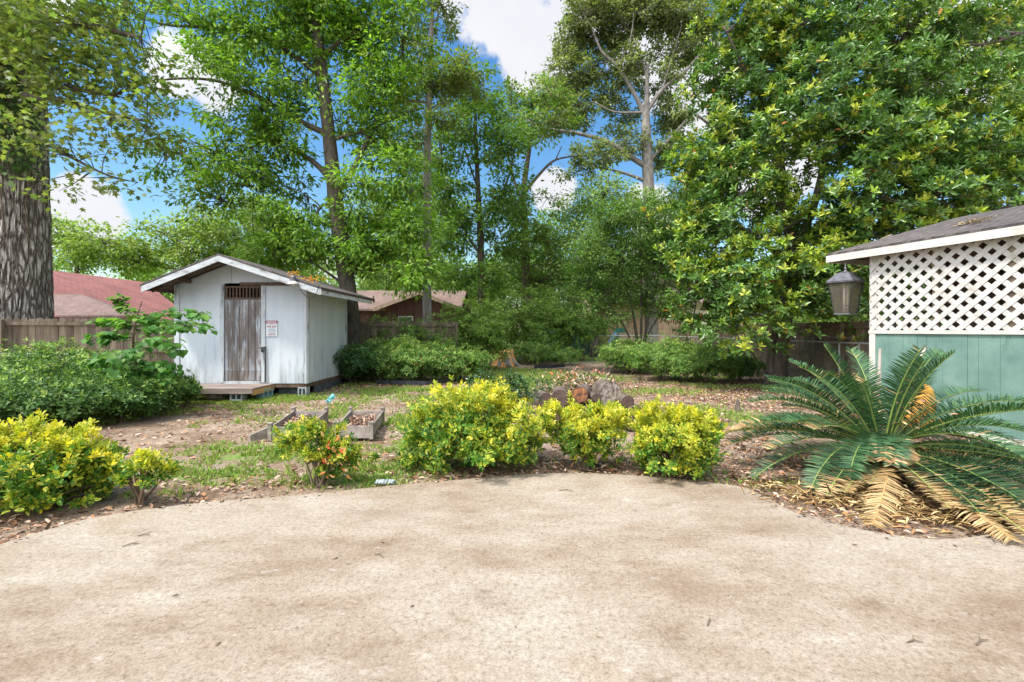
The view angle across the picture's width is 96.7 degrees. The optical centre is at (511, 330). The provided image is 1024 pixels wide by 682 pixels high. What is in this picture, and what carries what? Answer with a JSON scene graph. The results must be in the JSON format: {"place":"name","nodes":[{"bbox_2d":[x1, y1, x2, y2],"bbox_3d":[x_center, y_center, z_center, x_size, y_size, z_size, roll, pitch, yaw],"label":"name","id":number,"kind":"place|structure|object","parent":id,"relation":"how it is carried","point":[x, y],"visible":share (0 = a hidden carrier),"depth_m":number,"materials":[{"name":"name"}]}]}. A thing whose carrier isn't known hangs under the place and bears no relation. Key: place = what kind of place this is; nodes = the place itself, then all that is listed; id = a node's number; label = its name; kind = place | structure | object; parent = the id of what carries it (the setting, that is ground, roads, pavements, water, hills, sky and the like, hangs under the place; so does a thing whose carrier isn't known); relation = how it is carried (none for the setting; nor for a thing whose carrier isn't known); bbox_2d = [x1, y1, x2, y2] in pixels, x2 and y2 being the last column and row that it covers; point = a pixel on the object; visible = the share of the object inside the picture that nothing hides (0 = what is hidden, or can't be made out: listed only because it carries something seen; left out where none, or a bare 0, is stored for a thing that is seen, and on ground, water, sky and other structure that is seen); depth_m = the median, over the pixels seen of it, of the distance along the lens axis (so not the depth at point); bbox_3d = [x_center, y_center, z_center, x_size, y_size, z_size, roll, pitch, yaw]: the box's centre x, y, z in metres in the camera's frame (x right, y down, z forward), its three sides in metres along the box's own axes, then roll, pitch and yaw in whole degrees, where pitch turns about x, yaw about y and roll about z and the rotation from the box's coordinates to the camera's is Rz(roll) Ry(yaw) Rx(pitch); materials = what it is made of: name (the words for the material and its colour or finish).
{"place":"outdoors","nodes":[
{"label":"outdoors","id":0,"kind":"place"},
{"bbox_2d":[0,473,1023,681],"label":"patio","id":1,"kind":"structure","parent":0,"point":[823,611],"depth_m":2.60,"materials":[{"name":"concrete"}]},
{"bbox_2d":[0,466,1013,681],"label":"patio debris","id":2,"kind":"object","parent":1,"relation":"on","point":[542,533],"visible":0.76,"depth_m":3.71,"materials":[{"name":"brown plant"}]},
{"bbox_2d":[0,340,1023,541],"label":"ground","id":3,"kind":"structure","parent":0,"point":[149,425],"depth_m":5.47,"materials":[{"name":"soil"}]},
{"bbox_2d":[0,361,75,422],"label":"azalea bush","id":4,"kind":"object","parent":3,"relation":"on","point":[1,397],"visible":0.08,"depth_m":6.65,"materials":[{"name":"green plant"}]},
{"bbox_2d":[26,336,82,365],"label":"azalea bush","id":5,"kind":"object","parent":3,"relation":"on","point":[41,350],"visible":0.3,"depth_m":8.65,"materials":[{"name":"green plant"}]},
{"bbox_2d":[0,408,130,515],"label":"euonymus bush","id":6,"kind":"object","parent":3,"relation":"on","point":[52,463],"visible":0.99,"depth_m":3.86,"materials":[{"name":"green plant"}]},
{"bbox_2d":[0,338,130,413],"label":"azalea bush","id":7,"kind":"object","parent":3,"relation":"on","point":[20,359],"visible":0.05,"depth_m":8.16,"materials":[{"name":"green plant"}]},
{"bbox_2d":[0,351,145,426],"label":"azalea bush","id":8,"kind":"object","parent":3,"relation":"on","point":[34,391],"visible":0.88,"depth_m":6.84,"materials":[{"name":"green plant"}]},
{"bbox_2d":[0,337,161,382],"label":"azalea bush","id":9,"kind":"object","parent":3,"relation":"on","point":[78,362],"visible":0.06,"depth_m":8.32,"materials":[{"name":"green plant"}]},
{"bbox_2d":[0,0,211,319],"label":"oak tree","id":10,"kind":"object","parent":3,"relation":"on","point":[31,82],"visible":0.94,"depth_m":11.00,"materials":[{"name":"green plant"}]},
{"bbox_2d":[18,371,196,421],"bbox_3d":[-6.666,1.099,7.757,2.246,0.931,1.970,0,0,19],"label":"azalea bush","id":11,"kind":"object","parent":3,"relation":"on","point":[152,395],"visible":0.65,"depth_m":7.43,"materials":[{"name":"green plant"}]},
{"bbox_2d":[51,208,170,280],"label":"background tree","id":12,"kind":"object","parent":3,"relation":"on","point":[77,250],"visible":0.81,"depth_m":33.68,"materials":[{"name":"green plant"}]},
{"bbox_2d":[53,270,173,360],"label":"neighbour house","id":13,"kind":"structure","parent":3,"relation":"on","point":[79,296],"depth_m":20.17,"materials":[{"name":"red"}]},
{"bbox_2d":[106,446,181,507],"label":"euonymus bush","id":14,"kind":"object","parent":3,"relation":"on","point":[144,462],"visible":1,"depth_m":3.92,"materials":[{"name":"green plant"}]},
{"bbox_2d":[81,293,217,409],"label":"redbud sapling","id":15,"kind":"object","parent":3,"relation":"on","point":[125,357],"visible":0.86,"depth_m":7.91,"materials":[{"name":"green plant"}]},
{"bbox_2d":[109,363,200,409],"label":"azalea bush","id":16,"kind":"object","parent":3,"relation":"on","point":[184,379],"visible":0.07,"depth_m":8.69,"materials":[{"name":"green plant"}]},
{"bbox_2d":[97,201,245,281],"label":"background tree","id":17,"kind":"object","parent":3,"relation":"on","point":[170,254],"visible":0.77,"depth_m":34.95,"materials":[{"name":"green plant"}]},
{"bbox_2d":[173,379,204,405],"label":"azalea bush","id":18,"kind":"object","parent":3,"relation":"on","point":[186,399],"visible":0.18,"depth_m":9.20,"materials":[{"name":"green plant"}]},
{"bbox_2d":[205,394,225,399],"bbox_3d":[-6.394,1.422,9.808,0.345,0.170,0.167,0,0,-4],"label":"log support","id":19,"kind":"object","parent":3,"relation":"on","point":[214,396],"visible":0.67,"depth_m":9.74,"materials":[{"name":"wood"}]},
{"bbox_2d":[0,318,457,376],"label":"wooden fence","id":20,"kind":"object","parent":3,"relation":"on","point":[17,331],"visible":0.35,"depth_m":11.90,"materials":[{"name":"brown wood"}]},
{"bbox_2d":[230,394,246,400],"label":"cinder block","id":21,"kind":"structure","parent":3,"relation":"on","point":[239,397],"depth_m":9.64,"materials":[{"name":"concrete"}]},
{"bbox_2d":[176,189,335,281],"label":"background tree","id":22,"kind":"object","parent":3,"relation":"on","point":[216,247],"visible":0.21,"depth_m":37.09,"materials":[{"name":"green plant"}]},
{"bbox_2d":[139,253,374,395],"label":"garden shed","id":23,"kind":"structure","parent":3,"relation":"on","point":[241,301],"depth_m":10.50,"materials":[{"name":"white paint"}]},
{"bbox_2d":[225,299,260,380],"bbox_3d":[-6.205,0.229,10.518,0.849,1.875,0.040,0,0,0],"label":"door","id":24,"kind":"structure","parent":23,"relation":"in","point":[242,316],"depth_m":10.50,"materials":[{"name":"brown wood"}]},
{"bbox_2d":[265,321,277,336],"bbox_3d":[-5.541,-0.031,10.492,0.282,0.381,0.008,0,0,0],"label":"notice sign","id":25,"kind":"object","parent":23,"relation":"attached to","point":[271,328],"visible":1,"depth_m":10.49,"materials":[{"name":"white"}]},
{"bbox_2d":[288,276,318,297],"bbox_3d":[-4.504,-0.935,9.830,0.666,0.473,0.220,0,0,0],"label":"yard light","id":26,"kind":"object","parent":23,"relation":"attached to","point":[292,281],"visible":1,"depth_m":9.79,"materials":[{"name":"metal"}]},
{"bbox_2d":[300,275,325,282],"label":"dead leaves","id":27,"kind":"object","parent":23,"relation":"on","point":[311,278],"visible":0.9,"depth_m":10.59,"materials":[{"name":"orange plant"}]},
{"bbox_2d":[249,427,266,441],"bbox_3d":[-3.455,1.420,6.220,0.036,0.160,0.246,0,0,42],"label":"wooden plank","id":28,"kind":"object","parent":3,"relation":"on","point":[261,434],"visible":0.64,"depth_m":6.21,"materials":[{"name":"wood"}]},
{"bbox_2d":[68,0,454,380],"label":"hickory tree","id":29,"kind":"object","parent":3,"relation":"on","point":[352,34],"visible":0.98,"depth_m":13.93,"materials":[{"name":"green plant"}]},
{"bbox_2d":[267,407,328,440],"bbox_3d":[-3.200,1.393,6.875,0.608,0.253,1.466,0,0,-12],"label":"raised bed","id":30,"kind":"object","parent":3,"relation":"on","point":[293,415],"visible":0.4,"depth_m":7.12,"materials":[{"name":"wood"}]},
{"bbox_2d":[269,414,379,487],"bbox_3d":[-1.833,1.188,4.477,1.018,0.744,0.528,0,0,0],"label":"euonymus bush","id":31,"kind":"object","parent":3,"relation":"on","point":[307,431],"visible":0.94,"depth_m":4.42,"materials":[{"name":"green plant"}]},
{"bbox_2d":[317,431,359,478],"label":"dead leaves","id":32,"kind":"object","parent":31,"relation":"in","point":[334,450],"visible":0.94,"depth_m":4.31,"materials":[{"name":"orange plant"}]},
{"bbox_2d":[326,394,334,402],"bbox_3d":[-3.723,1.401,9.350,0.209,0.195,0.123,0,0,0],"label":"plastic scrap","id":33,"kind":"object","parent":3,"relation":"on","point":[330,398],"visible":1,"depth_m":9.32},
{"bbox_2d":[333,407,384,438],"bbox_3d":[-2.302,1.393,6.910,0.600,0.253,1.353,0,0,-9],"label":"raised bed","id":34,"kind":"object","parent":3,"relation":"on","point":[364,424],"visible":0.88,"depth_m":6.80,"materials":[{"name":"wood"}]},
{"bbox_2d":[332,337,396,382],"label":"azalea bush","id":35,"kind":"object","parent":3,"relation":"on","point":[348,367],"visible":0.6,"depth_m":12.47,"materials":[{"name":"green plant"}]},
{"bbox_2d":[326,162,422,289],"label":"background tree","id":36,"kind":"object","parent":3,"relation":"on","point":[387,286],"visible":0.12,"depth_m":33.52,"materials":[{"name":"green plant"}]},
{"bbox_2d":[375,479,395,484],"bbox_3d":[-1.238,1.480,4.455,0.199,0.056,0.075,0,0,0],"label":"paper scrap","id":37,"kind":"object","parent":3,"relation":"on","point":[383,481],"visible":0.98,"depth_m":4.43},
{"bbox_2d":[347,335,433,379],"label":"azalea bush","id":38,"kind":"object","parent":3,"relation":"on","point":[388,373],"visible":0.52,"depth_m":12.98,"materials":[{"name":"green plant"}]},
{"bbox_2d":[362,314,428,348],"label":"azalea bush","id":39,"kind":"object","parent":3,"relation":"on","point":[405,328],"visible":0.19,"depth_m":15.02,"materials":[{"name":"green plant"}]},
{"bbox_2d":[396,427,428,466],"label":"weed bush","id":40,"kind":"object","parent":3,"relation":"on","point":[412,449],"visible":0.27,"depth_m":5.00,"materials":[{"name":"green plant"}]},
{"bbox_2d":[357,290,471,326],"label":"neighbour house","id":41,"kind":"structure","parent":3,"relation":"on","point":[381,305],"depth_m":23.48,"materials":[{"name":"brown"}]},
{"bbox_2d":[398,316,412,321],"bbox_3d":[-5.350,-0.250,22.873,0.750,0.900,0.055,0,0,0],"label":"window","id":42,"kind":"structure","parent":41,"relation":"in","point":[399,317],"depth_m":22.84,"materials":[{"name":"beige paint"}]},
{"bbox_2d":[376,377,459,384],"bbox_3d":[-2.533,1.440,12.720,2.389,0.110,0.832,0,0,-20],"label":"garden edging","id":43,"kind":"object","parent":3,"relation":"on","point":[405,382],"visible":0.89,"depth_m":12.52,"materials":[{"name":"black plastic"}]},
{"bbox_2d":[381,334,463,380],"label":"azalea bush","id":44,"kind":"object","parent":3,"relation":"on","point":[417,361],"visible":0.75,"depth_m":13.05,"materials":[{"name":"green plant"}]},
{"bbox_2d":[372,127,477,291],"bbox_3d":[-5.746,-5.911,30.663,7.383,15.122,7.410,0,0,0],"label":"background tree","id":45,"kind":"object","parent":3,"relation":"on","point":[432,198],"visible":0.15,"depth_m":30.39,"materials":[{"name":"green plant"}]},
{"bbox_2d":[374,0,491,321],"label":"slender tree","id":46,"kind":"object","parent":3,"relation":"on","point":[454,87],"visible":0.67,"depth_m":17.39,"materials":[{"name":"green plant"}]},
{"bbox_2d":[399,318,477,350],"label":"azalea bush","id":47,"kind":"object","parent":3,"relation":"on","point":[434,336],"visible":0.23,"depth_m":15.64,"materials":[{"name":"green plant"}]},
{"bbox_2d":[417,342,500,380],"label":"azalea bush","id":48,"kind":"object","parent":3,"relation":"on","point":[468,359],"visible":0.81,"depth_m":13.31,"materials":[{"name":"green plant"}]},
{"bbox_2d":[426,298,515,369],"bbox_3d":[-1.574,0.185,16.954,3.491,2.780,3.137,0,0,0],"label":"azalea bush","id":49,"kind":"object","parent":3,"relation":"on","point":[488,336],"visible":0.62,"depth_m":16.47,"materials":[{"name":"green plant"}]},
{"bbox_2d":[395,375,556,474],"bbox_3d":[-0.396,1.020,4.970,1.739,1.081,1.219,0,0,21],"label":"euonymus bush","id":50,"kind":"object","parent":3,"relation":"on","point":[492,438],"visible":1,"depth_m":4.72,"materials":[{"name":"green plant"}]},
{"bbox_2d":[408,46,544,326],"bbox_3d":[-1.714,-5.557,21.991,6.585,14.424,5.456,0,0,0],"label":"maple tree","id":51,"kind":"object","parent":3,"relation":"on","point":[491,136],"visible":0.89,"depth_m":21.40,"materials":[{"name":"green plant"}]},
{"bbox_2d":[5,366,973,501],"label":"grass","id":52,"kind":"structure","parent":3,"relation":"on","point":[403,419],"depth_m":7.61,"materials":[{"name":"plant"}]},
{"bbox_2d":[255,388,272,397],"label":"cinder block","id":53,"kind":"structure","parent":52,"relation":"on","point":[266,394],"depth_m":10.20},
{"bbox_2d":[199,384,273,394],"bbox_3d":[-6.400,1.304,10.027,1.860,0.149,0.895,0,0,0],"label":"wooden platform","id":54,"kind":"object","parent":53,"relation":"on","point":[253,389],"depth_m":9.76,"materials":[{"name":"wood"}]},
{"bbox_2d":[55,244,942,326],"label":"distant wood","id":55,"kind":"object","parent":3,"relation":"on","point":[169,296],"visible":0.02,"depth_m":49.92,"materials":[{"name":"green plant"}]},
{"bbox_2d":[488,349,520,366],"bbox_3d":[-0.359,1.180,19.302,1.463,0.791,1.318,0,0,27],"label":"tree stump","id":56,"kind":"object","parent":3,"relation":"on","point":[512,362],"visible":0.46,"depth_m":18.98,"materials":[{"name":"orange wood"}]},
{"bbox_2d":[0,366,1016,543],"bbox_3d":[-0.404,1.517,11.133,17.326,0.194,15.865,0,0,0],"label":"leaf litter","id":57,"kind":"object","parent":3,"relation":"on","point":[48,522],"visible":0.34,"depth_m":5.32,"materials":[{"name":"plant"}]},
{"bbox_2d":[465,367,552,423],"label":"holly bush","id":58,"kind":"object","parent":3,"relation":"on","point":[516,386],"visible":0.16,"depth_m":5.27,"materials":[{"name":"green plant"}]},
{"bbox_2d":[462,281,558,358],"bbox_3d":[-0.106,-0.380,21.566,4.831,3.916,3.789,0,0,0],"label":"azalea bush","id":59,"kind":"object","parent":3,"relation":"on","point":[516,315],"visible":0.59,"depth_m":20.88,"materials":[{"name":"green plant"}]},
{"bbox_2d":[444,202,592,325],"bbox_3d":[0.572,-4.002,35.394,13.858,11.304,7.783,0,0,0],"label":"background tree","id":60,"kind":"object","parent":3,"relation":"on","point":[475,290],"visible":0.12,"depth_m":35.08,"materials":[{"name":"green plant"}]},
{"bbox_2d":[506,336,560,363],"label":"azalea bush","id":61,"kind":"object","parent":3,"relation":"on","point":[526,350],"visible":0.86,"depth_m":20.00,"materials":[{"name":"green plant"}]},
{"bbox_2d":[486,70,584,357],"bbox_3d":[1.486,-6.085,24.858,6.038,15.471,6.097,0,0,0],"label":"forked tree","id":62,"kind":"object","parent":3,"relation":"on","point":[545,101],"visible":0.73,"depth_m":24.51,"materials":[{"name":"green plant"}]},
{"bbox_2d":[534,364,564,368],"bbox_3d":[1.488,1.440,18.021,1.470,0.110,0.093,0,0,-30],"label":"garden edging","id":63,"kind":"object","parent":3,"relation":"on","point":[549,366],"visible":0.95,"depth_m":18.00,"materials":[{"name":"black plastic"}]},
{"bbox_2d":[508,290,596,361],"bbox_3d":[2.010,-0.212,22.448,4.612,3.570,3.898,0,0,0],"label":"azalea bush","id":64,"kind":"object","parent":3,"relation":"on","point":[553,335],"visible":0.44,"depth_m":21.83,"materials":[{"name":"green plant"}]},
{"bbox_2d":[535,342,585,364],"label":"azalea bush","id":65,"kind":"object","parent":3,"relation":"on","point":[569,353],"visible":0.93,"depth_m":19.71,"materials":[{"name":"green plant"}]},
{"bbox_2d":[549,331,590,353],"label":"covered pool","id":66,"kind":"structure","parent":3,"relation":"on","point":[587,347],"depth_m":28.02,"materials":[{"name":"black plastic"}]},
{"bbox_2d":[517,365,634,415],"bbox_3d":[1.071,1.106,8.435,2.334,0.963,1.336,0,0,19],"label":"brush pile","id":67,"kind":"object","parent":3,"relation":"on","point":[577,382],"visible":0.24,"depth_m":8.32,"materials":[{"name":"brown plant"}]},
{"bbox_2d":[491,335,665,358],"bbox_3d":[3.075,0.904,23.950,10.156,1.291,0.048,0,0,-2],"label":"chain link fence","id":68,"kind":"object","parent":3,"relation":"on","point":[610,340],"visible":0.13,"depth_m":24.00,"materials":[{"name":"metal"}]},
{"bbox_2d":[556,308,612,360],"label":"azalea bush","id":69,"kind":"object","parent":3,"relation":"on","point":[591,326],"visible":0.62,"depth_m":22.33,"materials":[{"name":"green plant"}]},
{"bbox_2d":[536,390,635,470],"bbox_3d":[0.814,1.115,4.984,1.160,0.887,0.770,0,0,0],"label":"euonymus bush","id":70,"kind":"object","parent":3,"relation":"on","point":[585,436],"visible":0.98,"depth_m":4.89,"materials":[{"name":"yellow plant"}]},
{"bbox_2d":[588,330,615,354],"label":"azalea bush","id":71,"kind":"object","parent":3,"relation":"on","point":[602,339],"visible":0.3,"depth_m":26.51,"materials":[{"name":"green plant"}]},
{"bbox_2d":[546,164,667,356],"bbox_3d":[5.459,-3.778,26.290,7.834,10.860,6.754,0,0,0],"label":"linden tree","id":72,"kind":"object","parent":3,"relation":"on","point":[576,207],"visible":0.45,"depth_m":25.28,"materials":[{"name":"green plant"}]},
{"bbox_2d":[544,168,692,372],"bbox_3d":[4.286,-2.141,16.418,6.335,7.591,4.139,0,0,0],"label":"waxleaf tree","id":73,"kind":"object","parent":3,"relation":"on","point":[611,252],"visible":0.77,"depth_m":16.14,"materials":[{"name":"green plant"}]},
{"bbox_2d":[589,334,652,373],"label":"azalea bush","id":74,"kind":"object","parent":3,"relation":"on","point":[613,358],"visible":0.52,"depth_m":15.77,"materials":[{"name":"green plant"}]},
{"bbox_2d":[527,0,732,345],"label":"white oak tree","id":75,"kind":"object","parent":3,"relation":"on","point":[637,17],"visible":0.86,"depth_m":28.28,"materials":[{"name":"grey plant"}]},
{"bbox_2d":[574,278,714,346],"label":"neighbour house","id":76,"kind":"structure","parent":3,"relation":"on","point":[662,326],"depth_m":28.00,"materials":[{"name":"brown"}]},
{"bbox_2d":[618,330,704,380],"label":"azalea bush","id":77,"kind":"object","parent":3,"relation":"on","point":[653,356],"visible":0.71,"depth_m":13.53,"materials":[{"name":"green plant"}]},
{"bbox_2d":[627,394,728,479],"bbox_3d":[1.744,1.107,4.718,1.054,0.906,0.932,0,0,-22],"label":"euonymus bush","id":78,"kind":"object","parent":3,"relation":"on","point":[676,437],"visible":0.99,"depth_m":4.56,"materials":[{"name":"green plant"}]},
{"bbox_2d":[618,124,750,298],"bbox_3d":[12.687,-7.367,34.098,11.487,18.033,7.536,0,0,0],"label":"background tree","id":79,"kind":"object","parent":3,"relation":"on","point":[702,130],"visible":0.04,"depth_m":34.26,"materials":[{"name":"green plant"}]},
{"bbox_2d":[664,340,752,383],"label":"azalea bush","id":80,"kind":"object","parent":3,"relation":"on","point":[705,360],"visible":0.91,"depth_m":12.73,"materials":[{"name":"green plant"}]},
{"bbox_2d":[734,399,740,410],"bbox_3d":[4.263,1.417,8.591,0.114,0.217,0.123,0,0,0],"label":"stump","id":81,"kind":"object","parent":3,"relation":"on","point":[737,406],"visible":0.98,"depth_m":8.57,"materials":[{"name":"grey wood"}]},
{"bbox_2d":[712,350,766,381],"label":"azalea bush","id":82,"kind":"object","parent":3,"relation":"on","point":[748,370],"visible":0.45,"depth_m":13.20,"materials":[{"name":"green plant"}]},
{"bbox_2d":[668,336,868,387],"bbox_3d":[8.200,0.919,16.500,0.048,1.261,15.002,0,0,0],"label":"chain link fence","id":83,"kind":"object","parent":3,"relation":"on","point":[839,347],"visible":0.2,"depth_m":12.18,"materials":[{"name":"metal"}]},
{"bbox_2d":[669,319,931,386],"bbox_3d":[8.376,0.658,16.500,0.173,1.785,15.090,0,0,0],"label":"wooden fence","id":84,"kind":"object","parent":3,"relation":"on","point":[834,329],"visible":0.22,"depth_m":12.62,"materials":[{"name":"brown wood"}]},
{"bbox_2d":[637,0,1023,385],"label":"magnolia tree","id":85,"kind":"object","parent":3,"relation":"on","point":[930,151],"visible":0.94,"depth_m":10.78,"materials":[{"name":"green plant"}]},
{"bbox_2d":[731,245,944,323],"bbox_3d":[13.930,-0.988,18.824,9.407,5.275,6.732,0,0,20],"label":"background tree","id":86,"kind":"object","parent":3,"relation":"on","point":[842,317],"visible":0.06,"depth_m":18.88,"materials":[{"name":"green plant"}]},
{"bbox_2d":[678,470,1023,541],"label":"dry straw","id":87,"kind":"object","parent":3,"relation":"on","point":[910,506],"visible":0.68,"depth_m":3.83,"materials":[{"name":"brown plant"}]},
{"bbox_2d":[723,342,1023,543],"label":"sago cycad","id":88,"kind":"object","parent":3,"relation":"on","point":[878,455],"visible":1,"depth_m":4.34,"materials":[{"name":"green plant"}]},
{"bbox_2d":[875,348,935,431],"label":"fronds","id":89,"kind":"object","parent":88,"relation":"attached to","point":[878,368],"visible":0.16,"depth_m":6.35,"materials":[{"name":"yellow plant"}]},
{"bbox_2d":[826,205,1023,445],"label":"lattice hut","id":90,"kind":"object","parent":3,"relation":"on","point":[976,297],"visible":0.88,"depth_m":6.67,"materials":[{"name":"green paint"}]},
{"bbox_2d":[826,263,865,314],"bbox_3d":[5.876,-0.728,8.020,0.424,0.914,0.424,0,0,-28],"label":"hanging lantern","id":91,"kind":"object","parent":90,"relation":"hanging from","point":[845,286],"visible":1,"depth_m":7.93,"materials":[{"name":"metal"}]},
{"bbox_2d":[953,213,1001,225],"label":"dry sprig","id":92,"kind":"object","parent":90,"relation":"on","point":[977,220],"visible":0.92,"depth_m":6.58,"materials":[{"name":"brown plant"}]},
{"bbox_2d":[938,1,1023,204],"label":"background tree","id":93,"kind":"object","parent":3,"relation":"on","point":[997,64],"visible":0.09,"depth_m":20.69,"materials":[{"name":"green plant"}]},
{"bbox_3d":[0.635,1.327,7.299,0.250,0.272,0.506,0,0,-4],"label":"log","id":94,"kind":"object","parent":3,"relation":"on","visible":0},
{"bbox_2d":[533,389,552,408],"bbox_3d":[0.484,1.100,7.247,0.243,0.269,0.506,0,0,-9],"label":"log","id":95,"kind":"object","parent":94,"relation":"on","point":[545,395],"visible":0.52,"depth_m":7.00,"materials":[{"name":"brown wood"}]},
{"bbox_2d":[552,386,568,405],"bbox_3d":[0.784,1.059,7.349,0.264,0.251,0.506,0,0,6],"label":"log","id":96,"kind":"object","parent":94,"relation":"on","point":[560,393],"visible":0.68,"depth_m":7.10,"materials":[{"name":"brown wood"}]},
{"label":"log","id":97,"kind":"object","parent":3,"relation":"on","visible":0},
{"bbox_2d":[571,384,591,402],"bbox_3d":[1.151,1.023,7.411,0.278,0.251,0.456,0,0,20],"label":"log","id":98,"kind":"object","parent":97,"relation":"on","point":[580,393],"visible":0.88,"depth_m":7.20,"materials":[{"name":"brown wood"}]},
{"bbox_2d":[587,391,600,401],"bbox_3d":[1.293,1.060,7.349,0.150,0.131,0.506,0,0,-6],"label":"log","id":99,"kind":"object","parent":98,"relation":"on","point":[594,396],"visible":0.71,"depth_m":7.10,"materials":[{"name":"brown wood"}]},
{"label":"log","id":100,"kind":"object","parent":3,"relation":"on","visible":0},
{"bbox_2d":[621,401,641,418],"bbox_3d":[1.854,1.250,7.148,0.246,0.222,0.506,0,0,-7],"label":"log","id":101,"kind":"object","parent":100,"relation":"on","point":[631,407],"visible":0.2,"depth_m":6.90,"materials":[{"name":"brown wood"}]},
{"bbox_2d":[615,393,633,407],"bbox_3d":[1.742,1.095,7.199,0.204,0.183,0.506,0,0,-6],"label":"log","id":102,"kind":"object","parent":101,"relation":"on","point":[627,400],"visible":0.78,"depth_m":6.95,"materials":[{"name":"brown wood"}]},
{"bbox_2d":[46,0,1023,326],"label":"sky","id":103,"kind":"structure","parent":0,"point":[512,35],"materials":[{"name":"blue"}]},
{"bbox_2d":[592,379,621,405],"bbox_3d":[1.522,1.031,7.386,0.387,0.434,0.386,0,0,-11],"label":"log","id":104,"kind":"object","parent":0,"point":[605,390],"visible":0.59,"depth_m":7.21,"materials":[{"name":"grey wood"}]},
{"bbox_2d":[606,328,624,345],"bbox_3d":[5.601,0.698,24.800,1.110,1.616,0.430,0,0,0],"label":"play slide","id":105,"kind":"object","parent":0,"point":[619,330],"visible":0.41,"depth_m":24.60,"materials":[{"name":"blue plastic"}]}
]}

